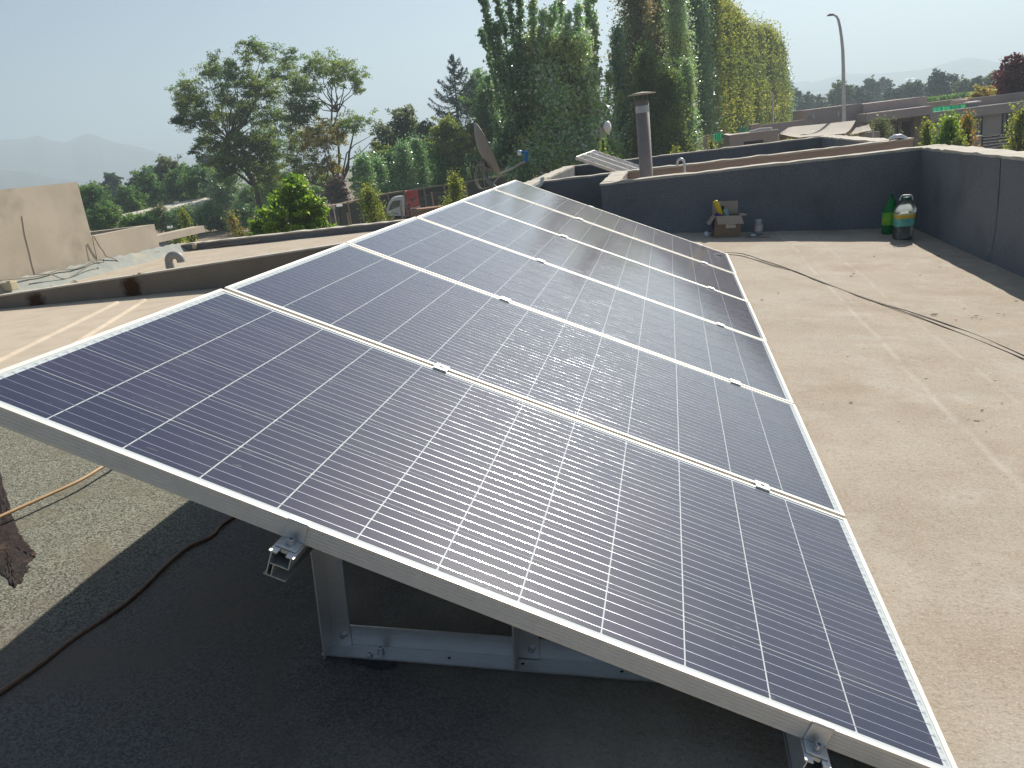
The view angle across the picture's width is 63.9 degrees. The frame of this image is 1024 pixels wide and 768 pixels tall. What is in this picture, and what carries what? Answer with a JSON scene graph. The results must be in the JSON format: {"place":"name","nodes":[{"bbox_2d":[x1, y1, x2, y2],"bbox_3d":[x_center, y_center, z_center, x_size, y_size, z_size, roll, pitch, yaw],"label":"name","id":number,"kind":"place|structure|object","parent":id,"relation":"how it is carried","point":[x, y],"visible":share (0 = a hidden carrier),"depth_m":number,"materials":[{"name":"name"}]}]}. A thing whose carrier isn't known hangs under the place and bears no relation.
{"place":"outdoors","nodes":[
{"label":"outdoors","id":0,"kind":"place"},
{"bbox_2d":[0,169,127,189],"bbox_3d":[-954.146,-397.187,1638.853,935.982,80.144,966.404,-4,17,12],"label":"hills","id":1,"kind":"structure","parent":0,"point":[13,179],"depth_m":1553.58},
{"bbox_2d":[0,133,295,181],"bbox_3d":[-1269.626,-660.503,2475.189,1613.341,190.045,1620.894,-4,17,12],"label":"hills","id":2,"kind":"structure","parent":0,"point":[86,157],"depth_m":2276.61,"materials":[{"name":"grey"}]},
{"bbox_2d":[90,106,828,246],"bbox_3d":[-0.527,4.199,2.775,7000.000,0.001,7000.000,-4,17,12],"label":"ground","id":3,"kind":"structure","parent":0,"point":[206,235],"depth_m":78.24,"materials":[{"name":"soil"}]},
{"bbox_2d":[78,180,111,225],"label":"broad tree","id":4,"kind":"object","parent":3,"relation":"on","point":[91,196],"visible":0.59,"depth_m":90.74,"materials":[{"name":"green plant"}]},
{"bbox_2d":[85,197,131,230],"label":"broad tree","id":5,"kind":"object","parent":3,"relation":"on","point":[103,216],"visible":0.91,"depth_m":80.41,"materials":[{"name":"green plant"}]},
{"bbox_2d":[96,172,123,205],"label":"broad tree","id":6,"kind":"object","parent":3,"relation":"on","point":[113,180],"visible":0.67,"depth_m":165.31,"materials":[{"name":"green plant"}]},
{"bbox_2d":[109,184,149,213],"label":"broad tree","id":7,"kind":"object","parent":3,"relation":"on","point":[128,199],"visible":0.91,"depth_m":105.49,"materials":[{"name":"green plant"}]},
{"bbox_2d":[118,211,161,229],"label":"broad tree","id":8,"kind":"object","parent":3,"relation":"on","point":[136,219],"visible":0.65,"depth_m":76.18,"materials":[{"name":"green plant"}]},
{"bbox_2d":[128,163,168,209],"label":"broad tree","id":9,"kind":"object","parent":3,"relation":"on","point":[146,179],"visible":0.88,"depth_m":110.75,"materials":[{"name":"green plant"}]},
{"bbox_2d":[147,200,171,232],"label":"broad tree","id":10,"kind":"object","parent":3,"relation":"on","point":[160,208],"visible":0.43,"depth_m":80.84,"materials":[{"name":"green plant"}]},
{"bbox_2d":[152,154,182,204],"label":"broad tree","id":11,"kind":"object","parent":3,"relation":"on","point":[163,166],"visible":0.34,"depth_m":119.70,"materials":[{"name":"green plant"}]},
{"bbox_2d":[162,162,190,202],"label":"broad tree","id":12,"kind":"object","parent":3,"relation":"on","point":[171,179],"visible":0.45,"depth_m":114.21,"materials":[{"name":"green plant"}]},
{"bbox_2d":[159,203,198,231],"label":"broad tree","id":13,"kind":"object","parent":3,"relation":"on","point":[173,216],"visible":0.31,"depth_m":79.38,"materials":[{"name":"green plant"}]},
{"bbox_2d":[174,162,210,200],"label":"broad tree","id":14,"kind":"object","parent":3,"relation":"on","point":[194,177],"visible":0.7,"depth_m":105.69,"materials":[{"name":"green plant"}]},
{"bbox_2d":[0,182,406,369],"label":"house","id":15,"kind":"structure","parent":3,"relation":"on","point":[41,315],"depth_m":10.81,"materials":[{"name":"brown paint"}]},
{"bbox_2d":[186,199,230,230],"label":"broad tree","id":16,"kind":"object","parent":3,"relation":"on","point":[208,209],"visible":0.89,"depth_m":78.25,"materials":[{"name":"green plant"}]},
{"bbox_2d":[121,179,308,226],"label":"long shed","id":17,"kind":"structure","parent":3,"relation":"on","point":[196,201],"depth_m":102.48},
{"bbox_2d":[197,167,245,209],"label":"broad tree","id":18,"kind":"object","parent":3,"relation":"on","point":[222,192],"visible":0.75,"depth_m":101.67,"materials":[{"name":"green plant"}]},
{"bbox_2d":[164,35,300,220],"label":"acacia tree","id":19,"kind":"object","parent":3,"relation":"on","point":[226,152],"visible":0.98,"depth_m":78.83,"materials":[{"name":"green plant"}]},
{"bbox_2d":[221,208,247,237],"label":"sapling","id":20,"kind":"object","parent":3,"relation":"on","point":[234,224],"visible":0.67,"depth_m":52.12,"materials":[{"name":"green plant"}]},
{"bbox_2d":[225,202,258,229],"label":"broad tree","id":21,"kind":"object","parent":3,"relation":"on","point":[245,212],"visible":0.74,"depth_m":77.82,"materials":[{"name":"green plant"}]},
{"bbox_2d":[233,176,267,216],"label":"broad tree","id":22,"kind":"object","parent":3,"relation":"on","point":[243,194],"visible":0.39,"depth_m":92.22,"materials":[{"name":"green plant"}]},
{"bbox_2d":[246,172,349,235],"bbox_3d":[-9.110,-6.379,34.171,4.587,4.674,3.900,-12,17,-16],"label":"leafy shrub","id":23,"kind":"object","parent":3,"relation":"on","point":[296,204],"visible":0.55,"depth_m":33.30,"materials":[{"name":"green plant"}]},
{"bbox_2d":[266,46,378,201],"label":"acacia tree","id":24,"kind":"object","parent":3,"relation":"on","point":[308,133],"visible":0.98,"depth_m":75.68,"materials":[{"name":"green plant"}]},
{"bbox_2d":[318,174,350,204],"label":"vine thicket","id":25,"kind":"object","parent":3,"relation":"on","point":[335,194],"visible":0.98,"depth_m":74.75,"materials":[{"name":"brown plant"}]},
{"bbox_2d":[348,146,382,202],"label":"young tree","id":26,"kind":"object","parent":3,"relation":"on","point":[362,165],"visible":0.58,"depth_m":68.31,"materials":[{"name":"green plant"}]},
{"bbox_2d":[355,174,391,222],"bbox_3d":[-7.103,-8.737,42.624,1.996,4.231,1.943,-4,17,12],"label":"sapling","id":27,"kind":"object","parent":3,"relation":"on","point":[372,205],"visible":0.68,"depth_m":42.27,"materials":[{"name":"green plant"}]},
{"bbox_2d":[368,149,395,195],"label":"young tree","id":28,"kind":"object","parent":3,"relation":"on","point":[379,169],"visible":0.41,"depth_m":71.18,"materials":[{"name":"green plant"}]},
{"bbox_2d":[367,119,398,153],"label":"pepper tree","id":29,"kind":"object","parent":3,"relation":"on","point":[384,136],"visible":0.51,"depth_m":81.03,"materials":[{"name":"green plant"}]},
{"bbox_2d":[385,104,419,144],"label":"pepper tree","id":30,"kind":"object","parent":3,"relation":"on","point":[403,121],"visible":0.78,"depth_m":79.05,"materials":[{"name":"green plant"}]},
{"bbox_2d":[388,130,424,193],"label":"young tree","id":31,"kind":"object","parent":3,"relation":"on","point":[406,172],"visible":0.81,"depth_m":70.52,"materials":[{"name":"green plant"}]},
{"bbox_2d":[387,190,443,219],"bbox_3d":[-6.449,-12.056,56.242,4.330,2.498,1.590,-9,16,-6],"label":"truck","id":32,"kind":"object","parent":3,"relation":"on","point":[395,202],"visible":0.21,"depth_m":55.53,"materials":[{"name":"red paint"}]},
{"bbox_2d":[325,175,507,225],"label":"rail fence","id":33,"kind":"object","parent":3,"relation":"on","point":[438,191],"visible":0.41,"depth_m":68.28,"materials":[{"name":"brown wood"}]},
{"bbox_2d":[406,126,436,189],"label":"young tree","id":34,"kind":"object","parent":3,"relation":"on","point":[418,154],"visible":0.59,"depth_m":73.06,"materials":[{"name":"green plant"}]},
{"bbox_2d":[427,138,464,186],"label":"young tree","id":35,"kind":"object","parent":3,"relation":"on","point":[443,165],"visible":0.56,"depth_m":72.42,"materials":[{"name":"green plant"}]},
{"bbox_2d":[422,113,472,176],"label":"lime tree","id":36,"kind":"object","parent":3,"relation":"on","point":[449,130],"visible":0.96,"depth_m":71.82,"materials":[{"name":"green plant"}]},
{"bbox_2d":[426,54,479,129],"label":"cedar tree","id":37,"kind":"object","parent":3,"relation":"on","point":[453,101],"visible":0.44,"depth_m":80.45,"materials":[{"name":"green plant"}]},
{"bbox_2d":[444,168,468,204],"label":"sapling","id":38,"kind":"object","parent":3,"relation":"on","point":[455,184],"visible":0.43,"depth_m":38.74,"materials":[{"name":"green plant"}]},
{"bbox_2d":[450,150,475,182],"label":"young tree","id":39,"kind":"object","parent":3,"relation":"on","point":[462,159],"visible":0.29,"depth_m":75.32,"materials":[{"name":"green plant"}]},
{"bbox_2d":[458,67,488,121],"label":"round tree","id":40,"kind":"object","parent":3,"relation":"on","point":[476,77],"visible":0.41,"depth_m":86.19,"materials":[{"name":"green plant"}]},
{"bbox_2d":[459,120,487,181],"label":"lime tree","id":41,"kind":"object","parent":3,"relation":"on","point":[467,148],"visible":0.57,"depth_m":73.28,"materials":[{"name":"green plant"}]},
{"bbox_2d":[457,80,504,147],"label":"lime tree","id":42,"kind":"object","parent":3,"relation":"on","point":[481,114],"visible":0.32,"depth_m":74.96,"materials":[{"name":"green plant"}]},
{"bbox_2d":[475,0,540,182],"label":"silver poplar","id":43,"kind":"object","parent":3,"relation":"on","point":[503,76],"visible":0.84,"depth_m":50.91,"materials":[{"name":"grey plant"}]},
{"bbox_2d":[506,0,623,178],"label":"silver poplar","id":44,"kind":"object","parent":3,"relation":"on","point":[565,105],"visible":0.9,"depth_m":50.73,"materials":[{"name":"grey plant"}]},
{"bbox_2d":[582,0,635,159],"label":"silver poplar","id":45,"kind":"object","parent":3,"relation":"on","point":[590,20],"visible":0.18,"depth_m":53.37,"materials":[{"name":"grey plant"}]},
{"bbox_2d":[605,18,634,158],"bbox_3d":[7.411,-18.778,56.545,2.111,11.820,2.315,-12,17,-15],"label":"poplar tree","id":46,"kind":"object","parent":3,"relation":"on","point":[618,54],"visible":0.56,"depth_m":55.52,"materials":[{"name":"green plant"}]},
{"bbox_2d":[602,0,665,156],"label":"poplar tree","id":47,"kind":"object","parent":3,"relation":"on","point":[640,17],"visible":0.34,"depth_m":56.99,"materials":[{"name":"green plant"}]},
{"bbox_2d":[621,29,665,158],"bbox_3d":[9.018,-17.539,54.597,3.945,11.071,3.739,-4,17,12],"label":"poplar tree","id":48,"kind":"object","parent":3,"relation":"on","point":[645,61],"visible":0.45,"depth_m":53.65,"materials":[{"name":"green plant"}]},
{"bbox_2d":[627,0,693,151],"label":"poplar tree","id":49,"kind":"object","parent":3,"relation":"on","point":[656,17],"visible":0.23,"depth_m":59.26,"materials":[{"name":"green plant"}]},
{"bbox_2d":[645,51,700,155],"bbox_3d":[10.257,-16.542,53.654,3.963,9.797,3.758,-4,17,12],"label":"poplar tree","id":50,"kind":"object","parent":3,"relation":"on","point":[668,122],"visible":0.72,"depth_m":52.74,"materials":[{"name":"green plant"}]},
{"bbox_2d":[652,0,702,141],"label":"poplar tree","id":51,"kind":"object","parent":3,"relation":"on","point":[677,32],"visible":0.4,"depth_m":56.00,"materials":[{"name":"green plant"}]},
{"bbox_2d":[673,52,705,150],"bbox_3d":[11.832,-17.574,55.129,2.161,9.256,2.240,6,21,38],"label":"poplar tree","id":52,"kind":"object","parent":3,"relation":"on","point":[688,75],"visible":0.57,"depth_m":54.45,"materials":[{"name":"green plant"}]},
{"bbox_2d":[683,0,730,148],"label":"poplar tree","id":53,"kind":"object","parent":3,"relation":"on","point":[703,34],"visible":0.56,"depth_m":65.00,"materials":[{"name":"green plant"}]},
{"bbox_2d":[699,0,737,147],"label":"poplar tree","id":54,"kind":"object","parent":3,"relation":"on","point":[718,32],"visible":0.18,"depth_m":67.60,"materials":[{"name":"green plant"}]},
{"bbox_2d":[527,135,913,209],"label":"house","id":55,"kind":"structure","parent":3,"relation":"on","point":[580,183],"depth_m":10.73,"materials":[{"name":"brown paint"}]},
{"bbox_2d":[575,154,627,171],"bbox_3d":[1.889,-2.960,11.821,1.956,0.041,0.992,20,20,4],"label":"solar panel","id":56,"kind":"object","parent":55,"relation":"on","point":[587,159],"visible":0.37,"depth_m":11.61,"materials":[{"name":"white"}]},
{"bbox_2d":[713,0,748,148],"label":"poplar tree","id":57,"kind":"object","parent":3,"relation":"on","point":[732,52],"visible":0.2,"depth_m":71.82,"materials":[{"name":"green plant"}]},
{"bbox_2d":[728,0,756,132],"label":"poplar tree","id":58,"kind":"object","parent":3,"relation":"on","point":[742,119],"visible":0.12,"depth_m":77.38,"materials":[{"name":"green plant"}]},
{"bbox_2d":[736,2,762,124],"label":"poplar tree","id":59,"kind":"object","parent":3,"relation":"on","point":[748,46],"visible":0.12,"depth_m":82.37,"materials":[{"name":"green plant"}]},
{"bbox_2d":[744,10,777,124],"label":"poplar tree","id":60,"kind":"object","parent":3,"relation":"on","point":[759,110],"visible":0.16,"depth_m":88.20,"materials":[{"name":"green plant"}]},
{"bbox_2d":[751,13,782,123],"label":"poplar tree","id":61,"kind":"object","parent":3,"relation":"on","point":[760,36],"visible":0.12,"depth_m":92.87,"materials":[{"name":"green plant"}]},
{"bbox_2d":[753,13,788,123],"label":"poplar tree","id":62,"kind":"object","parent":3,"relation":"on","point":[773,72],"visible":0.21,"depth_m":97.86,"materials":[{"name":"green plant"}]},
{"bbox_2d":[524,144,1023,276],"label":"house","id":63,"kind":"structure","parent":3,"relation":"on","point":[969,199],"depth_m":8.20,"materials":[{"name":"grey paint"}]},
{"bbox_2d":[474,123,528,188],"bbox_3d":[-0.183,-2.484,9.074,0.635,0.819,0.420,5,20,36],"label":"satellite dish","id":64,"kind":"object","parent":63,"relation":"on","point":[486,152],"visible":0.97,"depth_m":9.03,"materials":[{"name":"grey paint"}]},
{"bbox_2d":[0,228,1023,767],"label":"roof deck","id":65,"kind":"structure","parent":63,"relation":"on","point":[206,654],"depth_m":2.11,"materials":[{"name":"concrete"}]},
{"bbox_2d":[0,472,36,587],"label":"torn felt","id":66,"kind":"object","parent":65,"relation":"on","point":[17,554],"visible":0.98,"depth_m":2.47,"materials":[{"name":"fabric"}]},
{"bbox_2d":[0,466,104,518],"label":"cable","id":67,"kind":"object","parent":65,"relation":"on","point":[93,472],"visible":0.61,"depth_m":2.77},
{"bbox_2d":[0,517,234,694],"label":"cable","id":68,"kind":"object","parent":65,"relation":"on","point":[90,627],"visible":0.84,"depth_m":2.10,"materials":[{"name":"rubber"}]},
{"bbox_2d":[310,549,657,682],"bbox_3d":[0.141,0.428,1.766,1.220,0.520,0.128,-4,17,12],"label":"panel rack","id":69,"kind":"object","parent":65,"relation":"on","point":[377,647],"visible":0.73,"depth_m":1.87,"materials":[{"name":"metal"}]},
{"bbox_2d":[263,536,313,581],"bbox_3d":[0.133,-0.592,4.360,0.066,0.066,6.164,-4,17,12],"label":"mounting rail","id":70,"kind":"object","parent":69,"relation":"on","point":[281,566],"visible":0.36,"depth_m":1.49,"materials":[{"name":"metal"}]},
{"bbox_2d":[276,515,310,553],"bbox_3d":[-0.397,0.273,1.490,0.054,0.058,0.046,-4,17,12],"label":"end clamp","id":71,"kind":"object","parent":70,"relation":"on","point":[292,539],"visible":1,"depth_m":1.50,"materials":[{"name":"metal"}]},
{"bbox_2d":[346,217,793,403],"bbox_3d":[0.303,-0.389,3.848,1.956,0.041,0.992,20,20,4],"label":"solar panel","id":72,"kind":"object","parent":70,"relation":"on","point":[689,340],"visible":0.98,"depth_m":3.75,"materials":[{"name":"blue"}]},
{"bbox_2d":[783,731,830,767],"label":"mounting rail","id":73,"kind":"object","parent":69,"relation":"on","point":[798,756],"visible":0.12,"depth_m":1.44,"materials":[{"name":"metal"}]},
{"bbox_2d":[0,289,957,767],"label":"solar panel","id":74,"kind":"object","parent":73,"relation":"on","point":[718,589],"visible":1,"depth_m":1.75,"materials":[{"name":"blue"}]},
{"bbox_2d":[224,243,844,517],"bbox_3d":[0.125,-0.087,2.898,1.956,0.041,0.992,20,20,4],"label":"solar panel","id":75,"kind":"object","parent":73,"relation":"on","point":[707,420],"visible":0.98,"depth_m":2.77,"materials":[{"name":"blue"}]},
{"bbox_2d":[417,200,766,341],"bbox_3d":[0.488,-0.689,4.796,1.956,0.041,0.992,20,20,4],"label":"solar panel","id":76,"kind":"object","parent":73,"relation":"on","point":[614,271],"visible":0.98,"depth_m":4.72,"materials":[{"name":"blue"}]},
{"bbox_2d":[461,189,747,301],"bbox_3d":[0.664,-0.991,5.746,1.956,0.041,0.992,20,20,4],"label":"solar panel","id":77,"kind":"object","parent":73,"relation":"on","point":[618,244],"visible":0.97,"depth_m":5.69,"materials":[{"name":"blue"}]},
{"bbox_2d":[492,180,735,273],"bbox_3d":[0.849,-1.293,6.694,1.956,0.041,0.992,20,20,4],"label":"solar panel","id":78,"kind":"object","parent":73,"relation":"on","point":[613,222],"visible":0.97,"depth_m":6.63,"materials":[{"name":"blue"}]},
{"bbox_2d":[803,716,834,761],"bbox_3d":[0.534,0.616,1.421,0.054,0.058,0.046,-4,17,12],"label":"end clamp","id":79,"kind":"object","parent":73,"relation":"on","point":[818,736],"visible":1,"depth_m":1.43,"materials":[{"name":"metal"}]},
{"bbox_2d":[707,201,746,236],"bbox_3d":[2.138,-1.641,8.164,0.375,0.351,0.249,-5,16,6],"label":"cardboard box","id":80,"kind":"object","parent":65,"relation":"on","point":[729,225],"visible":0.98,"depth_m":8.12,"materials":[{"name":"cardboard"}]},
{"bbox_2d":[723,252,1023,355],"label":"cable","id":81,"kind":"object","parent":65,"relation":"on","point":[889,305],"visible":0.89,"depth_m":4.89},
{"bbox_2d":[728,254,1023,358],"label":"cable","id":82,"kind":"object","parent":65,"relation":"on","point":[893,308],"visible":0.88,"depth_m":4.91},
{"bbox_2d":[881,193,896,233],"bbox_3d":[3.608,-1.627,7.843,0.144,0.375,0.134,-4,17,12],"label":"green bottle","id":83,"kind":"object","parent":65,"relation":"on","point":[888,216],"visible":0.86,"depth_m":7.80,"materials":[{"name":"green plastic"}]},
{"bbox_2d":[892,195,916,239],"bbox_3d":[3.587,-1.531,7.504,0.187,0.395,0.170,-4,17,12],"label":"water bottle","id":84,"kind":"object","parent":65,"relation":"on","point":[905,209],"visible":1,"depth_m":7.45,"materials":[{"name":"clear plastic"}]},
{"bbox_2d":[627,92,655,177],"bbox_3d":[1.500,-2.337,9.111,0.306,1.723,0.306,-4,17,12],"label":"chimney pipe","id":85,"kind":"object","parent":63,"relation":"on","point":[644,137],"visible":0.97,"depth_m":8.95,"materials":[{"name":"metal"}]},
{"bbox_2d":[771,20,794,122],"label":"poplar tree","id":86,"kind":"object","parent":3,"relation":"on","point":[778,48],"visible":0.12,"depth_m":104.46,"materials":[{"name":"green plant"}]},
{"bbox_2d":[779,32,796,121],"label":"poplar tree","id":87,"kind":"object","parent":3,"relation":"on","point":[786,63],"visible":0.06,"depth_m":110.35,"materials":[{"name":"green plant"}]},
{"bbox_2d":[748,103,861,133],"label":"grey house","id":88,"kind":"structure","parent":3,"relation":"on","point":[826,115],"depth_m":56.46,"materials":[{"name":"grey"}]},
{"bbox_2d":[778,120,855,140],"bbox_3d":[14.079,-9.989,37.926,3.884,3.871,5.600,-4,17,12],"label":"shade canopy","id":89,"kind":"object","parent":3,"relation":"on","point":[818,130],"visible":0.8,"depth_m":37.36,"materials":[{"name":"beige fabric"}]},
{"bbox_2d":[827,13,845,121],"bbox_3d":[16.502,-14.046,41.671,0.867,8.927,0.338,2,18,27],"label":"street lamp","id":90,"kind":"object","parent":3,"relation":"on","point":[843,72],"visible":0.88,"depth_m":41.00,"materials":[{"name":"grey"}]},
{"bbox_2d":[819,79,855,106],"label":"tree","id":91,"kind":"object","parent":3,"relation":"on","point":[834,97],"visible":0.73,"depth_m":192.16,"materials":[{"name":"green plant"}]},
{"bbox_2d":[865,108,902,138],"bbox_3d":[18.289,-11.415,40.876,2.241,4.356,2.458,-11,17,-12],"label":"sapling","id":92,"kind":"object","parent":3,"relation":"on","point":[882,124],"visible":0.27,"depth_m":40.21,"materials":[{"name":"green plant"}]},
{"bbox_2d":[881,87,907,100],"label":"tree","id":93,"kind":"object","parent":3,"relation":"on","point":[895,93],"visible":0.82,"depth_m":184.06,"materials":[{"name":"green plant"}]},
{"bbox_2d":[904,79,927,97],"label":"tree","id":94,"kind":"object","parent":3,"relation":"on","point":[915,88],"visible":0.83,"depth_m":182.58,"materials":[{"name":"green plant"}]},
{"bbox_2d":[914,116,938,146],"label":"sapling","id":95,"kind":"object","parent":3,"relation":"on","point":[925,132],"visible":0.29,"depth_m":32.68,"materials":[{"name":"green plant"}]},
{"bbox_2d":[923,67,955,95],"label":"tree","id":96,"kind":"object","parent":3,"relation":"on","point":[937,84],"visible":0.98,"depth_m":167.47,"materials":[{"name":"grey plant"}]},
{"bbox_2d":[930,108,969,144],"bbox_3d":[16.965,-8.690,31.872,1.796,4.096,1.754,-4,17,12],"label":"sapling","id":97,"kind":"object","parent":3,"relation":"on","point":[948,124],"visible":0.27,"depth_m":31.38,"materials":[{"name":"green plant"}]},
{"bbox_2d":[957,105,980,146],"bbox_3d":[18.837,-9.505,34.051,1.296,3.982,1.348,-4,17,12],"label":"sapling","id":98,"kind":"object","parent":3,"relation":"on","point":[966,122],"visible":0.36,"depth_m":33.69,"materials":[{"name":"plant"}]},
{"bbox_2d":[924,92,1023,148],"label":"grey house","id":99,"kind":"structure","parent":3,"relation":"on","point":[993,113],"depth_m":52.20,"materials":[{"name":"grey"}]},
{"bbox_2d":[965,83,999,98],"bbox_3d":[35.483,-20.178,61.794,2.774,4.825,3.635,-4,17,12],"label":"reddish bush","id":100,"kind":"object","parent":3,"relation":"on","point":[982,91],"visible":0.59,"depth_m":60.81,"materials":[{"name":"yellow plant"}]},
{"bbox_2d":[990,52,1023,94],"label":"purple tree","id":101,"kind":"object","parent":3,"relation":"on","point":[1009,75],"visible":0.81,"depth_m":56.11,"materials":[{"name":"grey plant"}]},
{"bbox_2d":[999,99,1023,150],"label":"sapling","id":102,"kind":"object","parent":3,"relation":"on","point":[1018,134],"visible":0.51,"depth_m":32.05,"materials":[{"name":"green plant"}]},
{"bbox_2d":[0,0,1023,167],"label":"sky","id":103,"kind":"structure","parent":0,"point":[70,69],"materials":[{"name":"blue"}]},
{"bbox_2d":[723,127,778,146],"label":"building","id":104,"kind":"structure","parent":0,"point":[763,135],"depth_m":49.36,"materials":[{"name":"beige"}]},
{"bbox_2d":[857,96,932,146],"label":"grey house","id":105,"kind":"structure","parent":0,"point":[910,113],"depth_m":54.88,"materials":[{"name":"grey"}]},
{"bbox_2d":[791,58,1003,96],"bbox_3d":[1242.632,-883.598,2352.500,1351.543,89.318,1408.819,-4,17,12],"label":"hills","id":106,"kind":"structure","parent":0,"point":[966,65],"depth_m":2295.94,"materials":[{"name":"grey"}]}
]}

